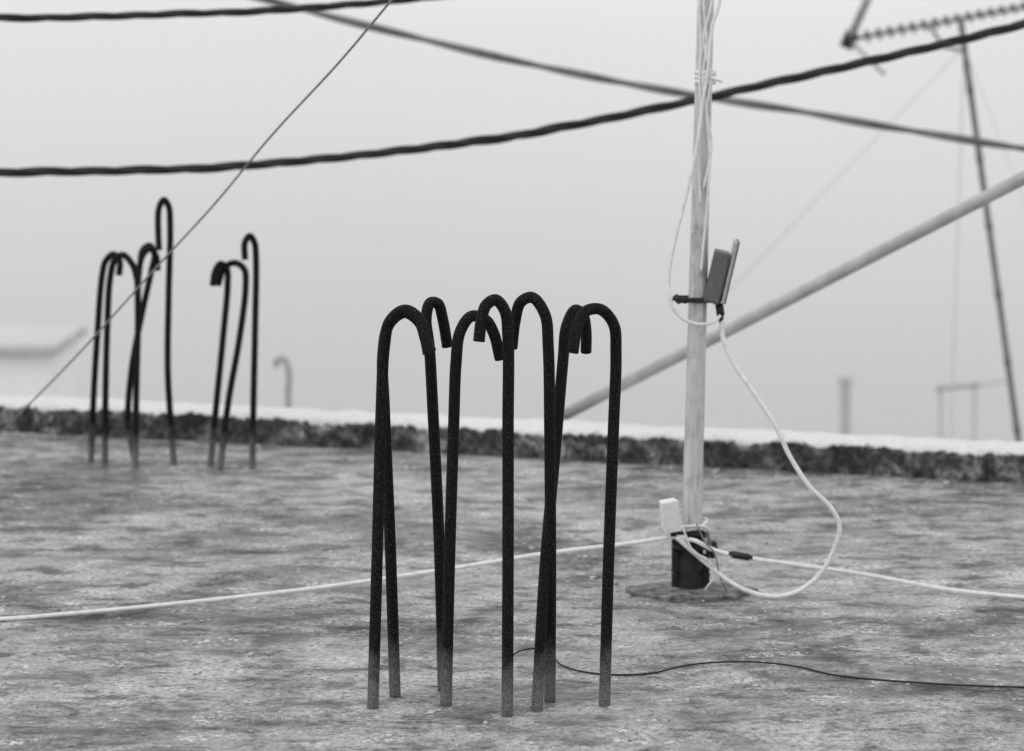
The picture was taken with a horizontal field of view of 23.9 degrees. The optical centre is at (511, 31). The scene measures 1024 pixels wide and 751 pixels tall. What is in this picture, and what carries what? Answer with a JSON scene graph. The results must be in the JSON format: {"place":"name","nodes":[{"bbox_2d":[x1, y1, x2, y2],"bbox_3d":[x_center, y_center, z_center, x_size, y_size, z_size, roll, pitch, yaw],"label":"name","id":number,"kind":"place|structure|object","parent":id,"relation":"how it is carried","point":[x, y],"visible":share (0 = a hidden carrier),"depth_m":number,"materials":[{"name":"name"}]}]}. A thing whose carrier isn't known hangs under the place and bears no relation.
{"place":"outdoors","nodes":[
{"label":"outdoors","id":0,"kind":"place"},
{"bbox_2d":[0,341,76,397],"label":"walls","id":1,"kind":"structure","parent":0,"point":[27,375],"depth_m":26.00,"materials":[{"name":"paint"}]},
{"bbox_2d":[0,326,86,354],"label":"roof slab","id":2,"kind":"structure","parent":1,"relation":"on","point":[35,340],"depth_m":26.53,"materials":[{"name":"paint"}]},
{"bbox_2d":[0,0,431,21],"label":"overhead cable","id":3,"kind":"object","parent":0,"point":[7,17],"visible":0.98,"depth_m":8.39,"materials":[{"name":"black rubber"}]},
{"bbox_2d":[0,19,1023,176],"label":"overhead cable","id":4,"kind":"object","parent":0,"point":[549,129],"visible":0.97,"depth_m":8.59,"materials":[{"name":"black rubber"}]},
{"bbox_2d":[0,0,1023,440],"label":"sky","id":5,"kind":"structure","parent":0,"point":[583,216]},
{"bbox_2d":[254,0,1023,151],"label":"overhead cable","id":6,"kind":"object","parent":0,"point":[653,88],"visible":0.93,"depth_m":10.99,"materials":[{"name":"grey rubber"}]},
{"bbox_2d":[564,170,1023,419],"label":"sloping pipe","id":7,"kind":"object","parent":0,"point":[917,232],"visible":0.8,"depth_m":8.06,"materials":[{"name":"metal"}]},
{"label":"ground","id":8,"kind":"structure","parent":0,"visible":0},
{"bbox_2d":[273,355,291,407],"bbox_3d":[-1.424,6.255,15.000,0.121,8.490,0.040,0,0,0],"label":"vent pipe","id":9,"kind":"object","parent":8,"relation":"on","point":[288,368],"visible":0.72,"depth_m":14.98,"materials":[{"name":"metal"}]},
{"bbox_3d":[0.000,6.010,3.367,14.000,8.980,14.733,0,0,0],"label":"apartment building","id":10,"kind":"object","parent":8,"relation":"on","visible":0},
{"bbox_2d":[0,431,1023,750],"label":"concrete roof","id":11,"kind":"structure","parent":10,"relation":"on","point":[110,543],"depth_m":6.24,"materials":[{"name":"grey concrete"}]},
{"bbox_2d":[88,197,176,468],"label":"rebar starter bars","id":12,"kind":"object","parent":11,"relation":"on","point":[133,376],"visible":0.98,"depth_m":8.34,"materials":[{"name":"black metal"}]},
{"bbox_2d":[0,0,392,434],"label":"stay wire","id":13,"kind":"object","parent":11,"relation":"on","point":[231,183],"visible":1,"depth_m":6.99,"materials":[{"name":"grey metal"}]},
{"bbox_2d":[207,233,258,469],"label":"rebar starter bars","id":14,"kind":"object","parent":11,"relation":"on","point":[221,268],"visible":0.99,"depth_m":8.28,"materials":[{"name":"black metal"}]},
{"bbox_2d":[0,535,685,620],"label":"coaxial cable","id":15,"kind":"object","parent":11,"relation":"on","point":[286,591],"visible":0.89,"depth_m":6.31,"materials":[{"name":"white plastic"}]},
{"bbox_2d":[367,292,621,717],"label":"rebar starter bars","id":16,"kind":"object","parent":11,"relation":"on","point":[575,328],"visible":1,"depth_m":5.38,"materials":[{"name":"black metal"}]},
{"bbox_2d":[0,396,1023,483],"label":"parapet curb","id":17,"kind":"structure","parent":11,"relation":"on","point":[1000,461],"depth_m":8.48,"materials":[{"name":"grey concrete"}]},
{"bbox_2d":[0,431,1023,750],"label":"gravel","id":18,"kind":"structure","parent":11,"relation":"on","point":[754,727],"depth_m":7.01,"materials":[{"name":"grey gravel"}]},
{"bbox_2d":[625,0,757,600],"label":"antenna pole","id":19,"kind":"object","parent":11,"relation":"on","point":[690,572],"visible":0.94,"depth_m":6.45,"materials":[{"name":"metal"},{"name":"black steel"},{"name":"white pvc"}]},
{"bbox_2d":[659,498,681,536],"bbox_3d":[0.425,1.301,6.409,0.070,0.126,0.044,0,0,-14],"label":"junction box","id":20,"kind":"object","parent":19,"relation":"attached to","point":[670,516],"visible":1,"depth_m":6.39,"materials":[{"name":"white plastic"}]},
{"bbox_2d":[667,0,721,325],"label":"coaxial cable","id":21,"kind":"object","parent":19,"relation":"attached to","point":[684,319],"visible":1,"depth_m":6.42,"materials":[{"name":"white plastic"}]},
{"bbox_2d":[681,523,727,591],"bbox_3d":[0.513,1.399,6.419,0.130,0.199,0.046,0,0,0],"label":"loose wire","id":22,"kind":"object","parent":19,"relation":"attached to","point":[704,557],"visible":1,"depth_m":6.40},
{"bbox_2d":[697,0,712,271],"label":"coaxial cable","id":23,"kind":"object","parent":19,"relation":"attached to","point":[703,37],"visible":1,"depth_m":6.43,"materials":[{"name":"white plastic"}]},
{"bbox_2d":[672,239,739,322],"bbox_3d":[0.518,0.668,6.460,0.184,0.220,0.109,0,0,0],"label":"panel antenna","id":24,"kind":"object","parent":19,"relation":"attached to","point":[720,276],"visible":1,"depth_m":6.42,"materials":[{"name":"grey plastic"}]},
{"bbox_2d":[674,320,841,598],"bbox_3d":[0.652,1.133,6.407,0.441,0.731,0.070,0,0,8],"label":"coaxial cable","id":25,"kind":"object","parent":19,"relation":"attached to","point":[827,503],"visible":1,"depth_m":6.38,"materials":[{"name":"white plastic"}]},
{"bbox_2d":[513,647,1023,687],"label":"loose wire","id":26,"kind":"object","parent":11,"relation":"on","point":[559,663],"visible":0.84,"depth_m":5.63,"materials":[{"name":"black metal"}]},
{"bbox_2d":[682,537,1023,599],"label":"coaxial cable","id":27,"kind":"object","parent":11,"relation":"on","point":[740,555],"visible":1,"depth_m":6.41,"materials":[{"name":"white rubber"}]},
{"bbox_3d":[5.750,6.253,21.250,9.700,0.105,17.700,0,0,0],"label":"roof slab","id":28,"kind":"object","parent":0,"visible":0},
{"bbox_2d":[837,376,852,433],"bbox_3d":[3.582,4.957,26.000,0.150,2.487,0.170,0,0,0],"label":"chimney","id":29,"kind":"object","parent":28,"relation":"on","point":[844,381],"visible":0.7,"depth_m":25.94,"materials":[{"name":"paint"}]},
{"bbox_2d":[712,0,1023,440],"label":"yagi antenna","id":30,"kind":"object","parent":28,"relation":"on","point":[851,37],"visible":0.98,"depth_m":13.98,"materials":[{"name":"metal"}]},
{"bbox_2d":[935,380,1004,440],"bbox_3d":[3.924,4.553,20.206,0.930,3.295,0.264,0,0,-41],"label":"clothes frame","id":31,"kind":"object","parent":28,"relation":"on","point":[974,386],"visible":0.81,"depth_m":19.99,"materials":[{"name":"metal"}]}
]}

